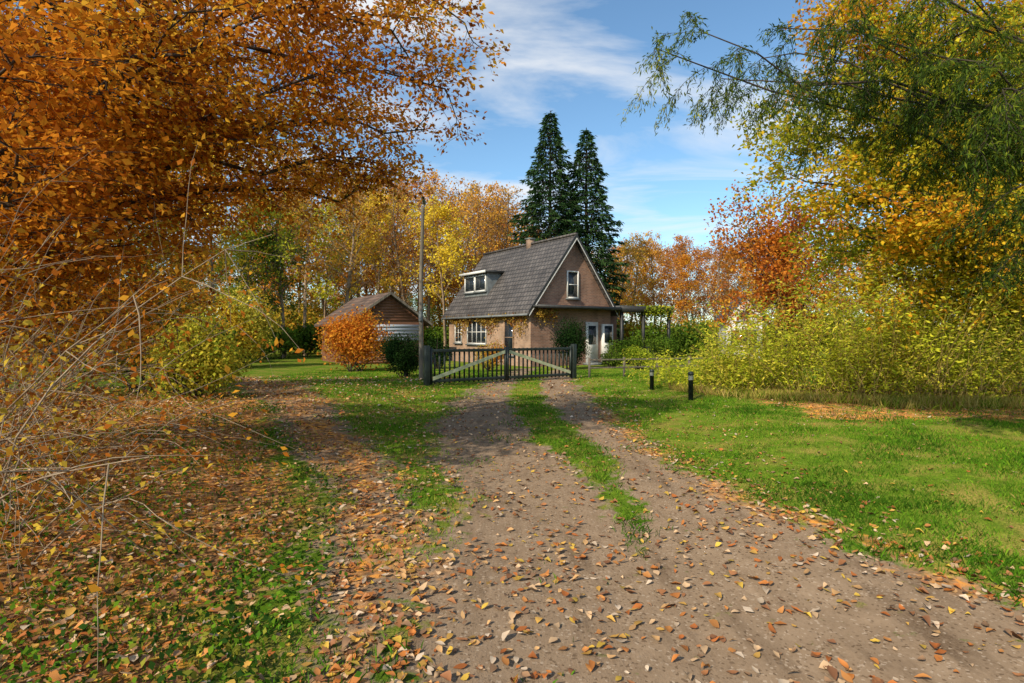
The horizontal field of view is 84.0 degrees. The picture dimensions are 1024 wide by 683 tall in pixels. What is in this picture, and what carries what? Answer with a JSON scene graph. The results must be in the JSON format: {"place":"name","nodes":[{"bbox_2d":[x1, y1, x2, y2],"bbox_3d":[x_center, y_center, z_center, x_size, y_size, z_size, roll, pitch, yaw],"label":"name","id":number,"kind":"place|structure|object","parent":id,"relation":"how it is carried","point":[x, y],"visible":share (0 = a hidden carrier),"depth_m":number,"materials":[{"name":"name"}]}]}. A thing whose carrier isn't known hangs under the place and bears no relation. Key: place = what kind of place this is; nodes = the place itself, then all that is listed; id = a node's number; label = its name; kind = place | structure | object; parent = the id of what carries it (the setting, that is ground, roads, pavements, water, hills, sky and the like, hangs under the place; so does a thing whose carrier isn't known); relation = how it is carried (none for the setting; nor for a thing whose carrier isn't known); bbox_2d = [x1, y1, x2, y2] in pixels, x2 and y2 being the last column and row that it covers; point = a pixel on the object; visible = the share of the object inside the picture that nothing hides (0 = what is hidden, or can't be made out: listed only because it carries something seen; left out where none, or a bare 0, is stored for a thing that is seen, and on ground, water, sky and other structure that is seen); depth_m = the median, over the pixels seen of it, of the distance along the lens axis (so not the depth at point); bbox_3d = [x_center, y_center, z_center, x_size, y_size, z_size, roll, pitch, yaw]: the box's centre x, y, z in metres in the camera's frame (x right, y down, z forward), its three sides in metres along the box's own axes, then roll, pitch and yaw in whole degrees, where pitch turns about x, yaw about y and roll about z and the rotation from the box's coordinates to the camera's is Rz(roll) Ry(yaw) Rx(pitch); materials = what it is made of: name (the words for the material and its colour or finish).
{"place":"outdoors","nodes":[
{"label":"outdoors","id":0,"kind":"place"},
{"bbox_2d":[0,369,574,682],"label":"verge grass","id":1,"kind":"structure","parent":0,"point":[382,374],"depth_m":6.03,"materials":[{"name":"green plant"}]},
{"bbox_2d":[0,337,1023,682],"bbox_3d":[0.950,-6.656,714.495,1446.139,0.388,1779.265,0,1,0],"label":"ground","id":2,"kind":"structure","parent":0,"point":[856,627],"depth_m":4.29,"materials":[{"name":"soil"}]},
{"bbox_2d":[54,235,246,392],"bbox_3d":[-8.131,-0.448,12.912,3.944,3.900,2.670,0,1,-14],"label":"hazel shrub","id":3,"kind":"object","parent":2,"relation":"on","point":[190,307],"visible":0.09,"depth_m":12.69,"materials":[{"name":"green plant"}]},
{"bbox_2d":[0,130,338,678],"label":"bare twig shrub","id":4,"kind":"object","parent":2,"relation":"on","point":[31,407],"visible":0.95,"depth_m":4.01,"materials":[{"name":"brown plant"}]},
{"bbox_2d":[0,395,363,682],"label":"verge weeds","id":5,"kind":"object","parent":2,"relation":"on","point":[222,637],"visible":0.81,"depth_m":3.25,"materials":[{"name":"green plant"}]},
{"bbox_2d":[0,1,387,392],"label":"beech tree","id":6,"kind":"object","parent":2,"relation":"on","point":[198,247],"visible":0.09,"depth_m":12.97,"materials":[{"name":"orange plant"}]},
{"bbox_2d":[135,306,255,400],"bbox_3d":[-6.309,0.401,11.496,2.146,2.234,2.054,0,1,0],"label":"hazel shrub","id":7,"kind":"object","parent":2,"relation":"on","point":[206,362],"visible":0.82,"depth_m":11.22,"materials":[{"name":"yellow plant"}]},
{"bbox_2d":[204,279,284,367],"bbox_3d":[-13.367,-0.845,27.840,4.304,4.361,2.978,0,1,0],"label":"yellow shrub","id":8,"kind":"object","parent":2,"relation":"on","point":[248,328],"visible":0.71,"depth_m":27.60,"materials":[{"name":"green plant"}]},
{"bbox_2d":[0,0,510,385],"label":"beech tree","id":9,"kind":"object","parent":2,"relation":"on","point":[88,88],"visible":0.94,"depth_m":5.73,"materials":[{"name":"orange plant"}]},
{"bbox_2d":[313,304,393,371],"bbox_3d":[-6.852,-0.139,24.922,3.762,3.010,2.623,0,1,0],"label":"orange shrub","id":10,"kind":"object","parent":2,"relation":"on","point":[350,340],"visible":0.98,"depth_m":24.48,"materials":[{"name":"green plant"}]},
{"bbox_2d":[314,292,432,364],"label":"timber shed","id":11,"kind":"structure","parent":2,"relation":"on","point":[401,316],"depth_m":32.33,"materials":[{"name":"brown wood"}]},
{"bbox_2d":[371,324,418,338],"bbox_3d":[-6.663,-0.490,32.152,3.050,0.950,0.056,0,1,-34],"label":"shutter door","id":12,"kind":"structure","parent":11,"relation":"in","point":[377,324],"depth_m":32.33,"materials":[{"name":"grey metal"}]},
{"bbox_2d":[374,332,427,377],"bbox_3d":[-4.059,0.465,21.475,2.023,1.887,1.740,0,1,15],"label":"evergreen shrub","id":13,"kind":"object","parent":2,"relation":"on","point":[403,357],"visible":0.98,"depth_m":21.17,"materials":[{"name":"green plant"}]},
{"bbox_2d":[419,196,425,379],"bbox_3d":[-3.134,-1.748,19.767,0.290,6.447,0.590,0,1,0],"label":"street lamp","id":14,"kind":"object","parent":2,"relation":"on","point":[421,295],"visible":0.9,"depth_m":19.93,"materials":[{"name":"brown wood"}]},
{"bbox_2d":[426,334,453,368],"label":"garden shrub","id":15,"kind":"object","parent":2,"relation":"on","point":[435,344],"visible":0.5,"depth_m":26.98,"materials":[{"name":"green plant"}]},
{"bbox_2d":[167,295,777,354],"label":"woodland undergrowth","id":16,"kind":"object","parent":2,"relation":"on","point":[315,312],"visible":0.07,"depth_m":54.14,"materials":[{"name":"green plant"}]},
{"bbox_2d":[13,227,951,326],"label":"distant trees","id":17,"kind":"object","parent":2,"relation":"on","point":[410,300],"visible":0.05,"depth_m":74.33,"materials":[{"name":"grey plant"}]},
{"bbox_2d":[470,338,505,370],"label":"yellow shrub","id":18,"kind":"object","parent":2,"relation":"on","point":[485,355],"visible":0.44,"depth_m":24.83,"materials":[{"name":"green plant"}]},
{"bbox_2d":[423,344,576,385],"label":"driveway gate","id":19,"kind":"structure","parent":2,"relation":"on","point":[429,378],"depth_m":19.03,"materials":[{"name":"paint"}]},
{"bbox_2d":[1,124,1006,359],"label":"woodland trees","id":20,"kind":"object","parent":2,"relation":"on","point":[357,247],"visible":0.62,"depth_m":47.63,"materials":[{"name":"yellow plant"}]},
{"bbox_2d":[0,299,1023,372],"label":"woodland undergrowth","id":21,"kind":"object","parent":2,"relation":"on","point":[303,338],"visible":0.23,"depth_m":40.90,"materials":[{"name":"green plant"}]},
{"bbox_2d":[0,375,1023,682],"bbox_3d":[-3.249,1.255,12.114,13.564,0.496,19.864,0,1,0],"label":"fallen leaves","id":22,"kind":"object","parent":2,"relation":"on","point":[380,647],"visible":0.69,"depth_m":3.90,"materials":[{"name":"orange plant"}]},
{"bbox_2d":[449,243,610,366],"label":"walls","id":23,"kind":"structure","parent":2,"relation":"on","point":[536,335],"depth_m":29.91,"materials":[{"name":"brick"}]},
{"bbox_2d":[456,324,460,340],"bbox_3d":[-3.231,-0.541,34.500,0.017,1.060,0.660,0,1,-34],"label":"window glass","id":24,"kind":"object","parent":23,"relation":"attached to","point":[459,333],"visible":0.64,"depth_m":34.41,"materials":[{"name":"black glass"}]},
{"bbox_2d":[468,321,484,342],"bbox_3d":[-2.017,-0.546,32.726,0.019,1.210,1.960,0,1,-34],"label":"window glass","id":25,"kind":"object","parent":23,"relation":"attached to","point":[474,333],"visible":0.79,"depth_m":32.67,"materials":[{"name":"glass"}]},
{"bbox_2d":[485,322,486,343],"bbox_3d":[-1.453,-0.536,31.858,0.066,1.390,0.070,0,1,-34],"label":"window frame","id":26,"kind":"object","parent":23,"relation":"attached to","point":[485,335],"visible":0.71,"depth_m":31.84,"materials":[{"name":"beige wood"}]},
{"bbox_2d":[446,308,558,338],"bbox_3d":[-1.319,-0.953,31.467,1.730,1.580,9.303,-1,1,-44],"label":"climbing vine","id":27,"kind":"object","parent":23,"relation":"attached to","point":[543,313],"visible":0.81,"depth_m":29.69,"materials":[{"name":"orange plant"}]},
{"bbox_2d":[503,320,504,346],"bbox_3d":[-0.413,-0.219,30.343,0.066,1.850,0.050,0,1,-34],"label":"window frame","id":28,"kind":"object","parent":23,"relation":"attached to","point":[503,333],"visible":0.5,"depth_m":30.33,"materials":[{"name":"beige wood"}]},
{"bbox_2d":[442,235,574,317],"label":"roof","id":29,"kind":"structure","parent":23,"relation":"attached to","point":[521,281],"depth_m":31.50,"materials":[{"name":"tile"}]},
{"bbox_2d":[465,272,500,296],"bbox_3d":[-1.602,-3.338,34.190,1.350,1.300,2.600,0,1,-34],"label":"dormer body","id":30,"kind":"object","parent":29,"relation":"attached to","point":[491,279],"visible":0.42,"depth_m":32.98,"materials":[{"name":"grey wood"}]},
{"bbox_2d":[459,270,485,276],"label":"dormer fascia","id":31,"kind":"structure","parent":30,"relation":"attached to","point":[475,272],"depth_m":33.55,"materials":[{"name":"white wood"}]},
{"bbox_2d":[462,270,504,276],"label":"dormer roof","id":32,"kind":"structure","parent":30,"relation":"on","point":[493,271],"depth_m":32.85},
{"bbox_2d":[441,313,527,319],"bbox_3d":[-1.812,-1.376,31.766,0.120,0.100,9.100,0,1,-34],"label":"gutter","id":33,"kind":"object","parent":29,"relation":"attached to","point":[524,314],"visible":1,"depth_m":30.96,"materials":[{"name":"grey metal"}]},
{"bbox_2d":[526,239,534,248],"bbox_3d":[1.067,-5.550,33.054,0.360,0.750,0.350,0,1,-34],"label":"chimney","id":34,"kind":"object","parent":29,"relation":"on","point":[528,243],"visible":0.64,"depth_m":32.90,"materials":[{"name":"brick"}]},
{"bbox_2d":[529,234,576,313],"bbox_3d":[2.107,-3.460,28.843,3.070,4.335,0.047,0,1,-34],"label":"verge board","id":35,"kind":"object","parent":29,"relation":"attached to","point":[553,273],"visible":1,"depth_m":28.79,"materials":[{"name":"white wood"}]},
{"bbox_2d":[505,321,511,353],"bbox_3d":[-0.152,-0.215,30.007,0.017,1.710,0.760,0,1,-34],"label":"window glass","id":36,"kind":"object","parent":23,"relation":"attached to","point":[508,333],"visible":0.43,"depth_m":30.04,"materials":[{"name":"black glass"}]},
{"bbox_2d":[512,323,513,354],"bbox_3d":[0.067,-0.211,29.642,0.066,1.850,0.050,0,1,-34],"label":"window frame","id":37,"kind":"object","parent":23,"relation":"attached to","point":[512,336],"visible":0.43,"depth_m":29.64,"materials":[{"name":"beige wood"}]},
{"bbox_2d":[529,238,576,315],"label":"verge trim","id":38,"kind":"structure","parent":23,"relation":"attached to","point":[553,276],"depth_m":28.81,"materials":[{"name":"white paint"}]},
{"bbox_2d":[566,270,567,297],"bbox_3d":[2.895,-2.987,29.714,0.070,1.440,0.066,0,1,-34],"label":"window frame","id":39,"kind":"object","parent":23,"relation":"attached to","point":[567,286],"visible":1,"depth_m":29.68,"materials":[{"name":"white wood"}]},
{"bbox_2d":[568,272,576,296],"bbox_3d":[3.182,-2.990,29.941,0.620,1.260,0.017,0,1,-34],"label":"window glass","id":40,"kind":"object","parent":23,"relation":"attached to","point":[572,289],"visible":1,"depth_m":29.93,"materials":[{"name":"black glass"}]},
{"bbox_2d":[577,271,578,298],"bbox_3d":[3.497,-2.992,30.127,0.070,1.440,0.066,0,1,-34],"label":"window frame","id":41,"kind":"object","parent":23,"relation":"attached to","point":[578,284],"visible":1,"depth_m":30.11,"materials":[{"name":"white wood"}]},
{"bbox_2d":[586,322,597,362],"bbox_3d":[4.311,0.051,30.725,0.850,2.200,0.056,0,1,-34],"label":"front door","id":42,"kind":"structure","parent":23,"relation":"attached to","point":[594,351],"depth_m":30.73,"materials":[{"name":"white paint"}]},
{"bbox_2d":[588,326,595,343],"bbox_3d":[4.332,-0.348,30.690,0.550,1.000,0.015,0,1,-34],"label":"door glass","id":43,"kind":"object","parent":42,"relation":"attached to","point":[592,332],"visible":1,"depth_m":30.68,"materials":[{"name":"black glass"}]},
{"bbox_2d":[575,240,616,315],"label":"roof","id":44,"kind":"structure","parent":23,"relation":"attached to","point":[613,312],"depth_m":30.75,"materials":[{"name":"tile"}]},
{"bbox_2d":[483,233,577,254],"bbox_3d":[0.771,-5.665,33.486,0.200,0.110,9.200,0,1,-34],"label":"ridge cap","id":45,"kind":"object","parent":44,"relation":"attached to","point":[540,241],"visible":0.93,"depth_m":32.55,"materials":[{"name":"tile"}]},
{"bbox_2d":[577,234,618,317],"bbox_3d":[4.640,-3.480,30.577,3.069,4.335,0.047,0,1,-34],"label":"verge board","id":46,"kind":"object","parent":44,"relation":"attached to","point":[597,274],"visible":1,"depth_m":30.51,"materials":[{"name":"white wood"}]},
{"bbox_2d":[577,238,618,316],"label":"verge trim","id":47,"kind":"structure","parent":23,"relation":"attached to","point":[596,275],"depth_m":30.45,"materials":[{"name":"white paint"}]},
{"bbox_3d":[3.392,-1.767,29.657,5.650,0.100,0.746,0,1,-34],"label":"canopy roof","id":48,"kind":"object","parent":23,"relation":"attached to","visible":0},
{"bbox_2d":[538,304,621,309],"bbox_3d":[3.607,-1.758,29.326,5.670,0.170,0.044,0,1,-34],"label":"canopy edge","id":49,"kind":"object","parent":48,"relation":"attached to","point":[576,307],"visible":1,"depth_m":29.13,"materials":[{"name":"grey wood"}]},
{"bbox_2d":[507,111,592,244],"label":"spruce tree","id":50,"kind":"object","parent":2,"relation":"on","point":[562,201],"visible":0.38,"depth_m":44.25,"materials":[{"name":"green plant"}]},
{"bbox_2d":[550,314,594,369],"bbox_3d":[2.736,-0.038,26.432,1.786,2.766,1.699,-1,1,-42],"label":"evergreen shrub","id":51,"kind":"object","parent":2,"relation":"on","point":[569,334],"visible":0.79,"depth_m":26.24,"materials":[{"name":"green plant"}]},
{"bbox_2d":[552,128,631,341],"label":"spruce tree","id":52,"kind":"object","parent":2,"relation":"on","point":[603,259],"visible":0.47,"depth_m":45.21,"materials":[{"name":"green plant"}]},
{"bbox_2d":[583,362,602,364],"bbox_3d":[4.486,1.194,30.527,1.300,0.120,0.590,0,1,-34],"label":"door step","id":53,"kind":"object","parent":2,"relation":"on","point":[594,363],"depth_m":30.23,"materials":[{"name":"grey concrete"}]},
{"bbox_2d":[601,324,612,361],"bbox_3d":[5.217,0.145,31.261,0.750,2.200,0.196,0,1,-34],"label":"door","id":54,"kind":"structure","parent":2,"relation":"on","point":[603,346],"depth_m":31.07,"materials":[{"name":"white wood"}]},
{"bbox_2d":[605,326,611,341],"bbox_3d":[5.279,-0.404,31.165,0.550,0.900,0.017,0,1,-34],"label":"porch window","id":55,"kind":"structure","parent":54,"relation":"attached to","point":[608,333],"depth_m":31.16,"materials":[{"name":"black glass"}]},
{"bbox_2d":[598,349,626,366],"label":"garden shrub","id":56,"kind":"object","parent":2,"relation":"on","point":[610,363],"visible":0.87,"depth_m":27.35,"materials":[{"name":"green plant"}]},
{"bbox_2d":[605,334,647,364],"bbox_3d":[6.279,0.432,30.904,2.646,1.733,1.455,0,1,0],"label":"garden shrub","id":57,"kind":"object","parent":2,"relation":"on","point":[626,343],"visible":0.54,"depth_m":30.76,"materials":[{"name":"green plant"}]},
{"bbox_2d":[616,344,655,369],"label":"garden shrub","id":58,"kind":"object","parent":2,"relation":"on","point":[637,352],"visible":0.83,"depth_m":26.39,"materials":[{"name":"green plant"}]},
{"bbox_2d":[611,305,672,362],"bbox_3d":[6.296,-0.398,34.202,4.240,3.220,4.960,0,1,-34],"label":"veranda","id":59,"kind":"object","parent":2,"relation":"on","point":[629,309],"visible":0.23,"depth_m":32.10,"materials":[{"name":"grey wood"}]},
{"bbox_2d":[630,304,677,325],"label":"climbing vine","id":60,"kind":"object","parent":59,"relation":"attached to","point":[648,314],"visible":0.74,"depth_m":32.79,"materials":[{"name":"green plant"}]},
{"bbox_2d":[650,369,653,389],"bbox_3d":[3.937,1.098,16.014,0.132,0.630,0.132,0,1,0],"label":"garden bollard","id":61,"kind":"object","parent":2,"relation":"on","point":[651,379],"visible":0.87,"depth_m":15.96,"materials":[{"name":"metal"}]},
{"bbox_2d":[588,356,720,377],"bbox_3d":[5.701,0.997,22.310,6.049,0.800,0.108,0,1,-20],"label":"post fence","id":62,"kind":"object","parent":2,"relation":"on","point":[590,367],"visible":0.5,"depth_m":21.78,"materials":[{"name":"brown wood"}]},
{"bbox_2d":[645,333,681,364],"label":"garden shrub","id":63,"kind":"object","parent":2,"relation":"on","point":[666,343],"visible":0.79,"depth_m":28.64,"materials":[{"name":"green plant"}]},
{"bbox_2d":[688,371,693,399],"bbox_3d":[4.215,1.069,13.413,0.132,0.730,0.132,0,1,0],"label":"garden bollard","id":64,"kind":"object","parent":2,"relation":"on","point":[690,383],"visible":0.87,"depth_m":13.36,"materials":[{"name":"metal"}]},
{"bbox_2d":[713,295,765,357],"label":"white cottage","id":65,"kind":"structure","parent":2,"relation":"on","point":[718,317],"depth_m":37.09,"materials":[{"name":"paint"}]},
{"bbox_2d":[731,331,756,345],"bbox_3d":[15.083,-0.220,36.988,1.560,0.960,0.016,0,1,14],"label":"window glass","id":66,"kind":"structure","parent":65,"relation":"in","point":[731,331],"depth_m":36.96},
{"bbox_2d":[704,159,868,366],"bbox_3d":[13.478,-3.609,28.247,7.734,10.005,8.208,0,1,11],"label":"copper beech tree","id":67,"kind":"object","parent":2,"relation":"on","point":[767,251],"visible":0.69,"depth_m":27.47,"materials":[{"name":"orange plant"}]},
{"bbox_2d":[617,221,1023,404],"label":"yellow green thicket","id":68,"kind":"object","parent":2,"relation":"on","point":[908,365],"visible":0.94,"depth_m":12.87,"materials":[{"name":"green plant"}]},
{"bbox_2d":[620,0,1023,307],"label":"larch tree","id":69,"kind":"object","parent":2,"relation":"on","point":[1000,130],"visible":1,"depth_m":6.59,"materials":[{"name":"green plant"}]},
{"bbox_2d":[666,381,1023,410],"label":"dry grass fringe","id":70,"kind":"object","parent":2,"relation":"on","point":[915,402],"visible":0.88,"depth_m":12.22,"materials":[{"name":"plant"}]},
{"bbox_2d":[730,0,1023,348],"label":"autumn maple tree","id":71,"kind":"object","parent":2,"relation":"on","point":[920,224],"visible":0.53,"depth_m":12.55,"materials":[{"name":"yellow plant"}]},
{"bbox_2d":[1,0,1023,325],"label":"sky","id":72,"kind":"structure","parent":0,"point":[574,60],"materials":[{"name":"blue"}]},
{"bbox_2d":[520,369,1023,639],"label":"lawn grass","id":73,"kind":"structure","parent":0,"point":[911,448],"depth_m":7.01,"materials":[{"name":"green plant"}]},
{"bbox_3d":[-1.876,-2.891,33.281,0.126,0.067,1.380,0,1,-34],"label":"window sill","id":74,"kind":"object","parent":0,"visible":0},
{"bbox_2d":[474,276,475,291],"bbox_3d":[-2.181,-3.413,33.775,0.066,0.960,0.070,0,1,-34],"label":"window frame","id":75,"kind":"object","parent":74,"relation":"on","point":[474,283],"visible":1,"depth_m":33.78,"materials":[{"name":"white paint"}]},
{"bbox_3d":[-1.850,-2.963,33.298,0.064,0.070,1.100,0,1,-34],"label":"window frame","id":76,"kind":"object","parent":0,"visible":0},
{"bbox_2d":[476,276,484,290],"bbox_3d":[-1.830,-3.408,33.306,0.017,0.780,1.060,0,1,-34],"label":"window glass","id":77,"kind":"object","parent":76,"relation":"on","point":[480,283],"visible":1,"depth_m":33.31,"materials":[{"name":"black glass"}]},
{"bbox_3d":[-2.542,-2.974,34.308,0.064,0.070,1.050,0,1,-34],"label":"window frame","id":78,"kind":"object","parent":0,"visible":0},
{"bbox_2d":[466,278,473,291],"bbox_3d":[-2.522,-3.420,34.317,0.018,0.780,1.010,0,1,-34],"label":"window glass","id":79,"kind":"object","parent":78,"relation":"on","point":[469,284],"visible":1,"depth_m":34.32,"materials":[{"name":"glass"}]}
]}

